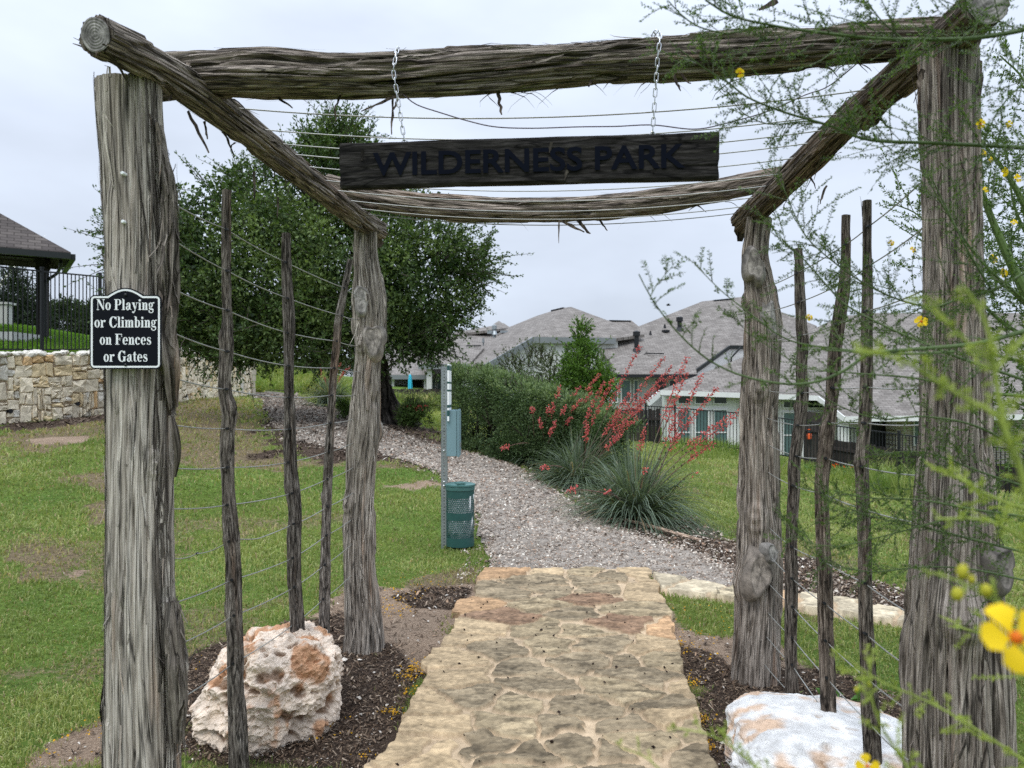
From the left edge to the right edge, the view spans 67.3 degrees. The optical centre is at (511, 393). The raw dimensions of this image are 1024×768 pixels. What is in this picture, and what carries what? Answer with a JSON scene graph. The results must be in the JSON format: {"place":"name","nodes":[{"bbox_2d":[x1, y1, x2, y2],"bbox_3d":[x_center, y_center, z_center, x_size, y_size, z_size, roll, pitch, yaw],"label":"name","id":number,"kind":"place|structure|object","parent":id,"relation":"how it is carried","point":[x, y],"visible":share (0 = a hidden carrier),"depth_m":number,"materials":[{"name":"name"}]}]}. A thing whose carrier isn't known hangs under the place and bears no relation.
{"place":"outdoors","nodes":[
{"label":"outdoors","id":0,"kind":"place"},
{"bbox_2d":[0,328,88,356],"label":"raised lawn","id":1,"kind":"structure","parent":0,"point":[45,346],"depth_m":20.05,"materials":[{"name":"plant"}]},
{"bbox_2d":[0,302,15,325],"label":"outdoor kitchen","id":2,"kind":"object","parent":1,"relation":"on","point":[5,312],"visible":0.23,"depth_m":22.50,"materials":[{"name":"grey paint"}]},
{"bbox_2d":[0,213,75,341],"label":"pavilion","id":3,"kind":"structure","parent":1,"relation":"on","point":[21,245],"depth_m":20.02,"materials":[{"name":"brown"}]},
{"bbox_2d":[0,376,1023,767],"bbox_3d":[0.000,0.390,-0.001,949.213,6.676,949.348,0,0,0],"label":"ground","id":4,"kind":"structure","parent":0,"point":[430,628],"depth_m":6.19,"materials":[{"name":"green plant"}]},
{"bbox_2d":[0,265,65,328],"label":"cedar tree","id":5,"kind":"object","parent":4,"relation":"on","point":[20,298],"visible":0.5,"depth_m":33.67,"materials":[{"name":"green plant"}]},
{"bbox_2d":[49,293,88,334],"bbox_3d":[-20.288,-3.204,35.925,4.622,3.198,2.774,0,0,0],"label":"cedar tree","id":6,"kind":"object","parent":4,"relation":"on","point":[69,314],"visible":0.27,"depth_m":35.47,"materials":[{"name":"green plant"}]},
{"bbox_2d":[0,352,255,423],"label":"retaining wall","id":7,"kind":"structure","parent":4,"relation":"on","point":[41,388],"depth_m":18.09,"materials":[{"name":"stone"}]},
{"bbox_2d":[0,352,6,357],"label":"rubble rock","id":8,"kind":"object","parent":7,"relation":"on","point":[3,354],"visible":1,"depth_m":16.87,"materials":[{"name":"white stone"}]},
{"bbox_2d":[9,351,18,356],"bbox_3d":[-11.178,-0.883,17.259,0.238,0.148,0.188,0,0,25],"label":"rubble rock","id":9,"kind":"object","parent":7,"relation":"on","point":[14,353],"visible":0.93,"depth_m":17.19,"materials":[{"name":"white stone"}]},
{"bbox_2d":[24,350,37,356],"bbox_3d":[-11.016,-0.890,17.551,0.258,0.173,0.320,18,20,37],"label":"rubble rock","id":10,"kind":"object","parent":7,"relation":"on","point":[32,353],"visible":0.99,"depth_m":17.48,"materials":[{"name":"white stone"}]},
{"bbox_2d":[33,349,45,355],"bbox_3d":[-10.889,-0.923,17.724,0.266,0.178,0.315,12,-9,28],"label":"rubble rock","id":11,"kind":"object","parent":7,"relation":"on","point":[40,353],"visible":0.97,"depth_m":17.64,"materials":[{"name":"white stone"}]},
{"bbox_2d":[0,266,103,350],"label":"iron fence","id":12,"kind":"object","parent":7,"relation":"on","point":[41,271],"visible":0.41,"depth_m":18.23,"materials":[{"name":"black metal"}]},
{"bbox_2d":[51,351,62,355],"bbox_3d":[-10.685,-0.934,18.104,0.248,0.132,0.308,4,13,17],"label":"rubble rock","id":13,"kind":"object","parent":7,"relation":"on","point":[57,353],"visible":1,"depth_m":18.00,"materials":[{"name":"white stone"}]},
{"bbox_2d":[77,351,86,355],"bbox_3d":[-10.453,-0.958,18.628,0.201,0.124,0.250,19,10,26],"label":"rubble rock","id":14,"kind":"object","parent":7,"relation":"on","point":[81,353],"visible":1,"depth_m":18.58,"materials":[{"name":"white stone"}]},
{"bbox_2d":[189,621,343,754],"bbox_3d":[-1.184,1.426,3.735,0.729,0.576,0.774,0,0,0],"label":"boulder","id":15,"kind":"object","parent":4,"relation":"on","point":[292,687],"visible":0.85,"depth_m":3.50,"materials":[{"name":"stone"}]},
{"bbox_2d":[174,189,364,767],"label":"wire fence","id":16,"kind":"object","parent":4,"relation":"on","point":[238,749],"visible":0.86,"depth_m":3.45,"materials":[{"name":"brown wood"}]},
{"bbox_2d":[257,368,281,379],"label":"shrub","id":17,"kind":"object","parent":4,"relation":"on","point":[270,372],"visible":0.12,"depth_m":39.88,"materials":[{"name":"green plant"}]},
{"bbox_2d":[255,376,327,392],"bbox_3d":[-9.512,-0.265,33.726,3.834,1.218,1.270,0,0,-18],"label":"shrub","id":18,"kind":"object","parent":4,"relation":"on","point":[259,390],"visible":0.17,"depth_m":33.38,"materials":[{"name":"green plant"}]},
{"bbox_2d":[63,100,534,426],"bbox_3d":[-4.744,-2.978,17.577,10.574,8.494,4.929,0,0,0],"label":"oak tree","id":19,"kind":"object","parent":4,"relation":"on","point":[420,330],"visible":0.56,"depth_m":16.93,"materials":[{"name":"green plant"}]},
{"bbox_2d":[256,354,353,376],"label":"woodland","id":20,"kind":"object","parent":4,"relation":"on","point":[341,363],"visible":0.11,"depth_m":77.49,"materials":[{"name":"green plant"}]},
{"bbox_2d":[294,365,351,406],"bbox_3d":[-5.667,-0.203,23.498,3.039,1.649,2.958,0,0,0],"label":"red yucca","id":21,"kind":"object","parent":4,"relation":"on","point":[324,392],"visible":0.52,"depth_m":23.30,"materials":[{"name":"green plant"}]},
{"bbox_2d":[335,395,349,418],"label":"shrub","id":22,"kind":"object","parent":4,"relation":"on","point":[343,406],"visible":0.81,"depth_m":18.39,"materials":[{"name":"green plant"}]},
{"bbox_2d":[26,571,731,764],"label":"fallen petals","id":23,"kind":"object","parent":4,"relation":"on","point":[405,692],"visible":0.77,"depth_m":4.27,"materials":[{"name":"plant"}]},
{"bbox_2d":[408,373,411,388],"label":"patio parasol","id":24,"kind":"object","parent":4,"relation":"on","point":[410,382],"visible":0.68,"depth_m":40.94,"materials":[{"name":"fabric"}]},
{"bbox_2d":[392,391,434,428],"bbox_3d":[-2.228,0.384,17.799,0.987,0.896,1.435,0,0,0],"label":"shrub","id":25,"kind":"object","parent":4,"relation":"on","point":[411,411],"visible":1,"depth_m":17.34,"materials":[{"name":"green plant"}]},
{"bbox_2d":[395,387,444,410],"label":"wild bush","id":26,"kind":"object","parent":4,"relation":"on","point":[436,401],"visible":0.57,"depth_m":29.98,"materials":[{"name":"green plant"}]},
{"bbox_2d":[393,388,464,402],"bbox_3d":[-4.016,0.179,36.752,4.189,0.855,0.137,0,0,21],"label":"wood fence","id":27,"kind":"object","parent":4,"relation":"on","point":[423,391],"visible":0.18,"depth_m":36.92,"materials":[{"name":"wood"}]},
{"bbox_2d":[385,321,508,388],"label":"house","id":28,"kind":"structure","parent":4,"relation":"on","point":[400,378],"depth_m":47.40,"materials":[{"name":"grey"}]},
{"bbox_2d":[412,381,421,385],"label":"television","id":29,"kind":"object","parent":28,"relation":"attached to","point":[416,383],"visible":0.64,"depth_m":45.00,"materials":[{"name":"black glass"}]},
{"bbox_2d":[441,364,460,548],"bbox_3d":[-0.627,0.670,7.920,0.204,1.940,0.302,0,0,0],"label":"dog waste station","id":30,"kind":"object","parent":4,"relation":"on","point":[451,428],"visible":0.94,"depth_m":7.90,"materials":[{"name":"metal"}]},
{"bbox_2d":[445,481,474,547],"bbox_3d":[-0.535,1.237,7.930,0.314,0.655,0.314,0,0,0],"label":"litter bin","id":31,"kind":"object","parent":30,"relation":"attached to","point":[460,514],"visible":1,"depth_m":7.80,"materials":[{"name":"green metal"}]},
{"bbox_2d":[44,553,893,767],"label":"pebbles","id":32,"kind":"object","parent":4,"relation":"on","point":[398,670],"visible":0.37,"depth_m":4.20,"materials":[{"name":"grey stone"}]},
{"bbox_2d":[2,402,1016,767],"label":"bark mulch","id":33,"kind":"object","parent":4,"relation":"on","point":[406,668],"visible":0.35,"depth_m":4.32,"materials":[{"name":"brown wood"}]},
{"bbox_2d":[0,323,1023,767],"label":"grass","id":34,"kind":"structure","parent":4,"relation":"on","point":[40,463],"depth_m":7.98,"materials":[{"name":"green plant"}]},
{"bbox_2d":[490,334,566,414],"bbox_3d":[0.562,-0.098,18.217,1.933,2.678,2.089,0,0,-38],"label":"shrub","id":35,"kind":"object","parent":4,"relation":"on","point":[541,350],"visible":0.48,"depth_m":18.39,"materials":[{"name":"green plant"}]},
{"bbox_2d":[418,307,643,408],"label":"house","id":36,"kind":"structure","parent":4,"relation":"on","point":[547,326],"depth_m":43.11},
{"bbox_2d":[433,378,435,388],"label":"window","id":37,"kind":"structure","parent":36,"relation":"in","point":[434,379],"depth_m":43.08,"materials":[{"name":"glass"}]},
{"bbox_2d":[436,378,440,388],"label":"window","id":38,"kind":"structure","parent":36,"relation":"in","point":[438,384],"depth_m":43.08,"materials":[{"name":"black glass"}]},
{"bbox_2d":[439,358,646,486],"bbox_3d":[0.407,0.528,13.965,3.963,2.472,2.170,0,0,39],"label":"hedge","id":39,"kind":"object","parent":4,"relation":"on","point":[504,412],"visible":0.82,"depth_m":13.35,"materials":[{"name":"green plant"}]},
{"bbox_2d":[489,373,600,472],"bbox_3d":[0.500,0.578,13.524,2.250,1.839,2.706,0,0,0],"label":"red yucca","id":40,"kind":"object","parent":4,"relation":"on","point":[565,407],"visible":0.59,"depth_m":12.69,"materials":[{"name":"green plant"}]},
{"bbox_2d":[73,0,1017,767],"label":"entrance arbour","id":41,"kind":"object","parent":4,"relation":"on","point":[145,694],"visible":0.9,"depth_m":2.56,"materials":[{"name":"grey wood"}]},
{"bbox_2d":[90,288,161,368],"bbox_3d":[-1.237,-0.208,2.460,0.229,0.260,0.008,0,0,0],"label":"notice sign","id":42,"kind":"object","parent":41,"relation":"attached to","point":[125,328],"visible":1,"depth_m":2.46,"materials":[{"name":"black metal"}]},
{"bbox_2d":[339,29,719,189],"bbox_3d":[0.053,-0.988,2.715,1.312,0.534,0.195,0,0,7],"label":"hanging sign","id":43,"kind":"object","parent":41,"relation":"hanging from","point":[634,158],"visible":0.87,"depth_m":2.64,"materials":[{"name":"wood"}]},
{"bbox_2d":[251,364,915,495],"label":"tall grass","id":44,"kind":"structure","parent":4,"relation":"on","point":[301,379],"depth_m":24.05,"materials":[{"name":"plant"}]},
{"bbox_2d":[548,314,625,411],"bbox_3d":[1.627,-0.175,17.462,1.735,3.255,1.530,0,0,-43],"label":"tree","id":45,"kind":"object","parent":4,"relation":"on","point":[575,372],"visible":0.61,"depth_m":17.28,"materials":[{"name":"green plant"}]},
{"bbox_2d":[512,345,677,497],"bbox_3d":[1.046,0.486,12.088,2.757,2.396,2.856,0,0,0],"label":"red yucca","id":46,"kind":"object","parent":4,"relation":"on","point":[576,461],"visible":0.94,"depth_m":11.71,"materials":[{"name":"green plant"}]},
{"bbox_2d":[613,408,659,443],"bbox_3d":[4.151,1.258,27.073,2.093,1.489,0.099,0,0,6],"label":"wood fence","id":47,"kind":"object","parent":4,"relation":"on","point":[641,414],"visible":0.22,"depth_m":27.04,"materials":[{"name":"wood"}]},
{"bbox_2d":[542,356,738,541],"bbox_3d":[1.594,0.639,9.710,2.922,2.228,2.883,0,0,0],"label":"red yucca","id":48,"kind":"object","parent":4,"relation":"on","point":[640,498],"visible":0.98,"depth_m":9.48,"materials":[{"name":"green plant"}]},
{"bbox_2d":[602,518,702,541],"bbox_3d":[1.659,1.573,9.042,0.193,0.148,1.424,0,0,-43],"label":"edging","id":49,"kind":"object","parent":4,"relation":"on","point":[674,532],"visible":0.73,"depth_m":8.87,"materials":[{"name":"grey metal"}]},
{"bbox_2d":[601,297,816,426],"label":"house","id":50,"kind":"structure","parent":4,"relation":"on","point":[660,339],"depth_m":42.99,"materials":[{"name":"grey"}]},
{"bbox_2d":[611,383,617,402],"bbox_3d":[5.327,-0.120,39.890,0.363,1.206,0.080,0,0,0],"label":"window","id":51,"kind":"structure","parent":50,"relation":"in","point":[617,383],"depth_m":39.89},
{"bbox_2d":[621,380,630,402],"bbox_3d":[5.916,-0.120,39.890,0.531,1.206,0.080,0,0,0],"label":"window","id":52,"kind":"structure","parent":50,"relation":"in","point":[627,383],"depth_m":39.89,"materials":[{"name":"grey glass"}]},
{"bbox_2d":[633,380,638,402],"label":"window","id":53,"kind":"structure","parent":50,"relation":"in","point":[635,382],"depth_m":39.89,"materials":[{"name":"grey glass"}]},
{"bbox_2d":[656,379,665,391],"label":"window","id":54,"kind":"structure","parent":50,"relation":"in","point":[660,383],"depth_m":39.97,"materials":[{"name":"glass"}]},
{"bbox_2d":[668,380,675,386],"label":"window","id":55,"kind":"structure","parent":50,"relation":"in","point":[670,382],"depth_m":39.89,"materials":[{"name":"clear glass"}]},
{"bbox_2d":[653,572,903,627],"bbox_3d":[2.143,1.604,5.763,2.547,0.173,0.798,0,0,40],"label":"flagstone edging","id":56,"kind":"object","parent":4,"relation":"on","point":[843,606],"visible":0.38,"depth_m":5.85,"materials":[{"name":"beige stone"}]},
{"bbox_2d":[724,691,901,767],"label":"boulder","id":57,"kind":"object","parent":4,"relation":"on","point":[785,730],"visible":0.77,"depth_m":3.14,"materials":[{"name":"stone"}]},
{"bbox_2d":[801,460,831,473],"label":"bedding plant","id":58,"kind":"object","parent":4,"relation":"on","point":[808,466],"visible":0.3,"depth_m":22.57,"materials":[{"name":"green plant"}]},
{"bbox_2d":[615,285,1023,767],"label":"flowering spray","id":59,"kind":"object","parent":4,"relation":"on","point":[994,636],"visible":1,"depth_m":0.56,"materials":[{"name":"green plant"}]},
{"bbox_2d":[629,0,1023,634],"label":"flowering tree","id":60,"kind":"object","parent":4,"relation":"on","point":[909,52],"visible":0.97,"depth_m":1.72,"materials":[{"name":"green plant"}]},
{"bbox_2d":[645,403,1023,493],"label":"iron fence","id":61,"kind":"object","parent":4,"relation":"on","point":[898,434],"visible":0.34,"depth_m":24.15,"materials":[{"name":"black metal"}]},
{"bbox_2d":[646,313,1023,463],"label":"house","id":62,"kind":"structure","parent":4,"relation":"on","point":[728,399],"depth_m":32.54,"materials":[{"name":"grey"}]},
{"bbox_2d":[677,409,689,441],"bbox_3d":[7.273,1.674,32.470,0.579,2.038,0.080,0,0,0],"label":"window","id":63,"kind":"structure","parent":62,"relation":"in","point":[679,415],"depth_m":32.48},
{"bbox_2d":[677,396,690,403],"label":"window","id":64,"kind":"structure","parent":62,"relation":"in","point":[682,399],"depth_m":32.48,"materials":[{"name":"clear glass"}]},
{"bbox_2d":[694,396,708,403],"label":"window","id":65,"kind":"structure","parent":62,"relation":"in","point":[697,399],"depth_m":32.48,"materials":[{"name":"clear glass"}]},
{"bbox_2d":[694,409,708,443],"bbox_3d":[8.017,1.674,32.470,0.618,2.038,0.080,0,0,0],"label":"window","id":66,"kind":"structure","parent":62,"relation":"in","point":[706,413],"depth_m":32.48,"materials":[{"name":"glass"}]},
{"bbox_2d":[713,397,727,403],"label":"window","id":67,"kind":"structure","parent":62,"relation":"in","point":[716,400],"depth_m":32.48,"materials":[{"name":"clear glass"}]},
{"bbox_2d":[713,409,727,442],"bbox_3d":[8.800,1.674,32.470,0.618,2.038,0.080,0,0,0],"label":"window","id":68,"kind":"structure","parent":62,"relation":"in","point":[719,414],"depth_m":32.48,"materials":[{"name":"glass"}]},
{"bbox_2d":[782,399,794,408],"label":"window","id":69,"kind":"structure","parent":62,"relation":"in","point":[786,405],"depth_m":32.48,"materials":[{"name":"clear glass"}]},
{"bbox_2d":[782,412,794,454],"bbox_3d":[11.747,1.762,32.470,0.637,1.980,0.080,0,0,0],"label":"window","id":70,"kind":"structure","parent":62,"relation":"in","point":[784,414],"depth_m":32.48,"materials":[{"name":"grey glass"}]},
{"bbox_2d":[808,400,823,408],"bbox_3d":[12.863,0.441,32.470,0.833,0.394,0.080,0,0,0],"label":"window","id":71,"kind":"structure","parent":62,"relation":"in","point":[811,406],"depth_m":32.48,"materials":[{"name":"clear glass"}]},
{"bbox_2d":[870,421,885,446],"bbox_3d":[15.668,1.910,32.875,0.772,1.722,0.030,0,0,0],"label":"doorway","id":72,"kind":"structure","parent":62,"relation":"in","point":[873,427],"depth_m":32.86,"materials":[{"name":"black metal"}]},
{"bbox_2d":[913,421,918,445],"bbox_3d":[16.995,1.583,31.830,0.760,1.156,0.080,0,0,0],"label":"window","id":73,"kind":"structure","parent":62,"relation":"in","point":[915,428],"depth_m":31.84,"materials":[{"name":"grey glass"}]},
{"bbox_2d":[816,683,859,701],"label":"leafy weed","id":74,"kind":"object","parent":4,"relation":"on","point":[856,697],"visible":0.1,"depth_m":3.57,"materials":[{"name":"green plant"}]},
{"bbox_2d":[830,462,852,478],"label":"bedding plant","id":75,"kind":"object","parent":4,"relation":"on","point":[837,468],"visible":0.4,"depth_m":21.81,"materials":[{"name":"green plant"}]},
{"bbox_2d":[764,182,921,764],"bbox_3d":[1.375,0.454,3.335,0.175,2.452,1.890,0,0,4],"label":"wire fence","id":76,"kind":"object","parent":4,"relation":"on","point":[872,746],"visible":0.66,"depth_m":3.29,"materials":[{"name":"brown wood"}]},
{"bbox_2d":[804,412,1021,491],"bbox_3d":[11.341,1.882,22.913,1.311,2.518,7.674,0,0,-21],"label":"wood fence","id":77,"kind":"object","parent":4,"relation":"on","point":[816,430],"visible":0.23,"depth_m":24.02,"materials":[{"name":"brown wood"}]},
{"bbox_2d":[876,24,1023,481],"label":"flowering tree","id":78,"kind":"object","parent":4,"relation":"on","point":[1006,250],"visible":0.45,"depth_m":4.30,"materials":[{"name":"green plant"}]},
{"bbox_2d":[0,0,1023,375],"label":"sky","id":79,"kind":"structure","parent":0,"point":[49,154],"materials":[{"name":"white"}]},
{"bbox_2d":[395,568,672,765],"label":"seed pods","id":80,"kind":"object","parent":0,"point":[552,741],"visible":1,"depth_m":4.35,"materials":[{"name":"brown plant"}]},
{"bbox_2d":[364,566,717,767],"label":"flagstone path","id":81,"kind":"structure","parent":0,"point":[521,719],"depth_m":4.11,"materials":[{"name":"beige stone"}]},
{"bbox_2d":[251,391,1018,619],"bbox_3d":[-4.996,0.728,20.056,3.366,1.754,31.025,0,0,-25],"label":"gravel path","id":82,"kind":"structure","parent":0,"point":[601,543],"depth_m":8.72,"materials":[{"name":"grey gravel"}]}
]}

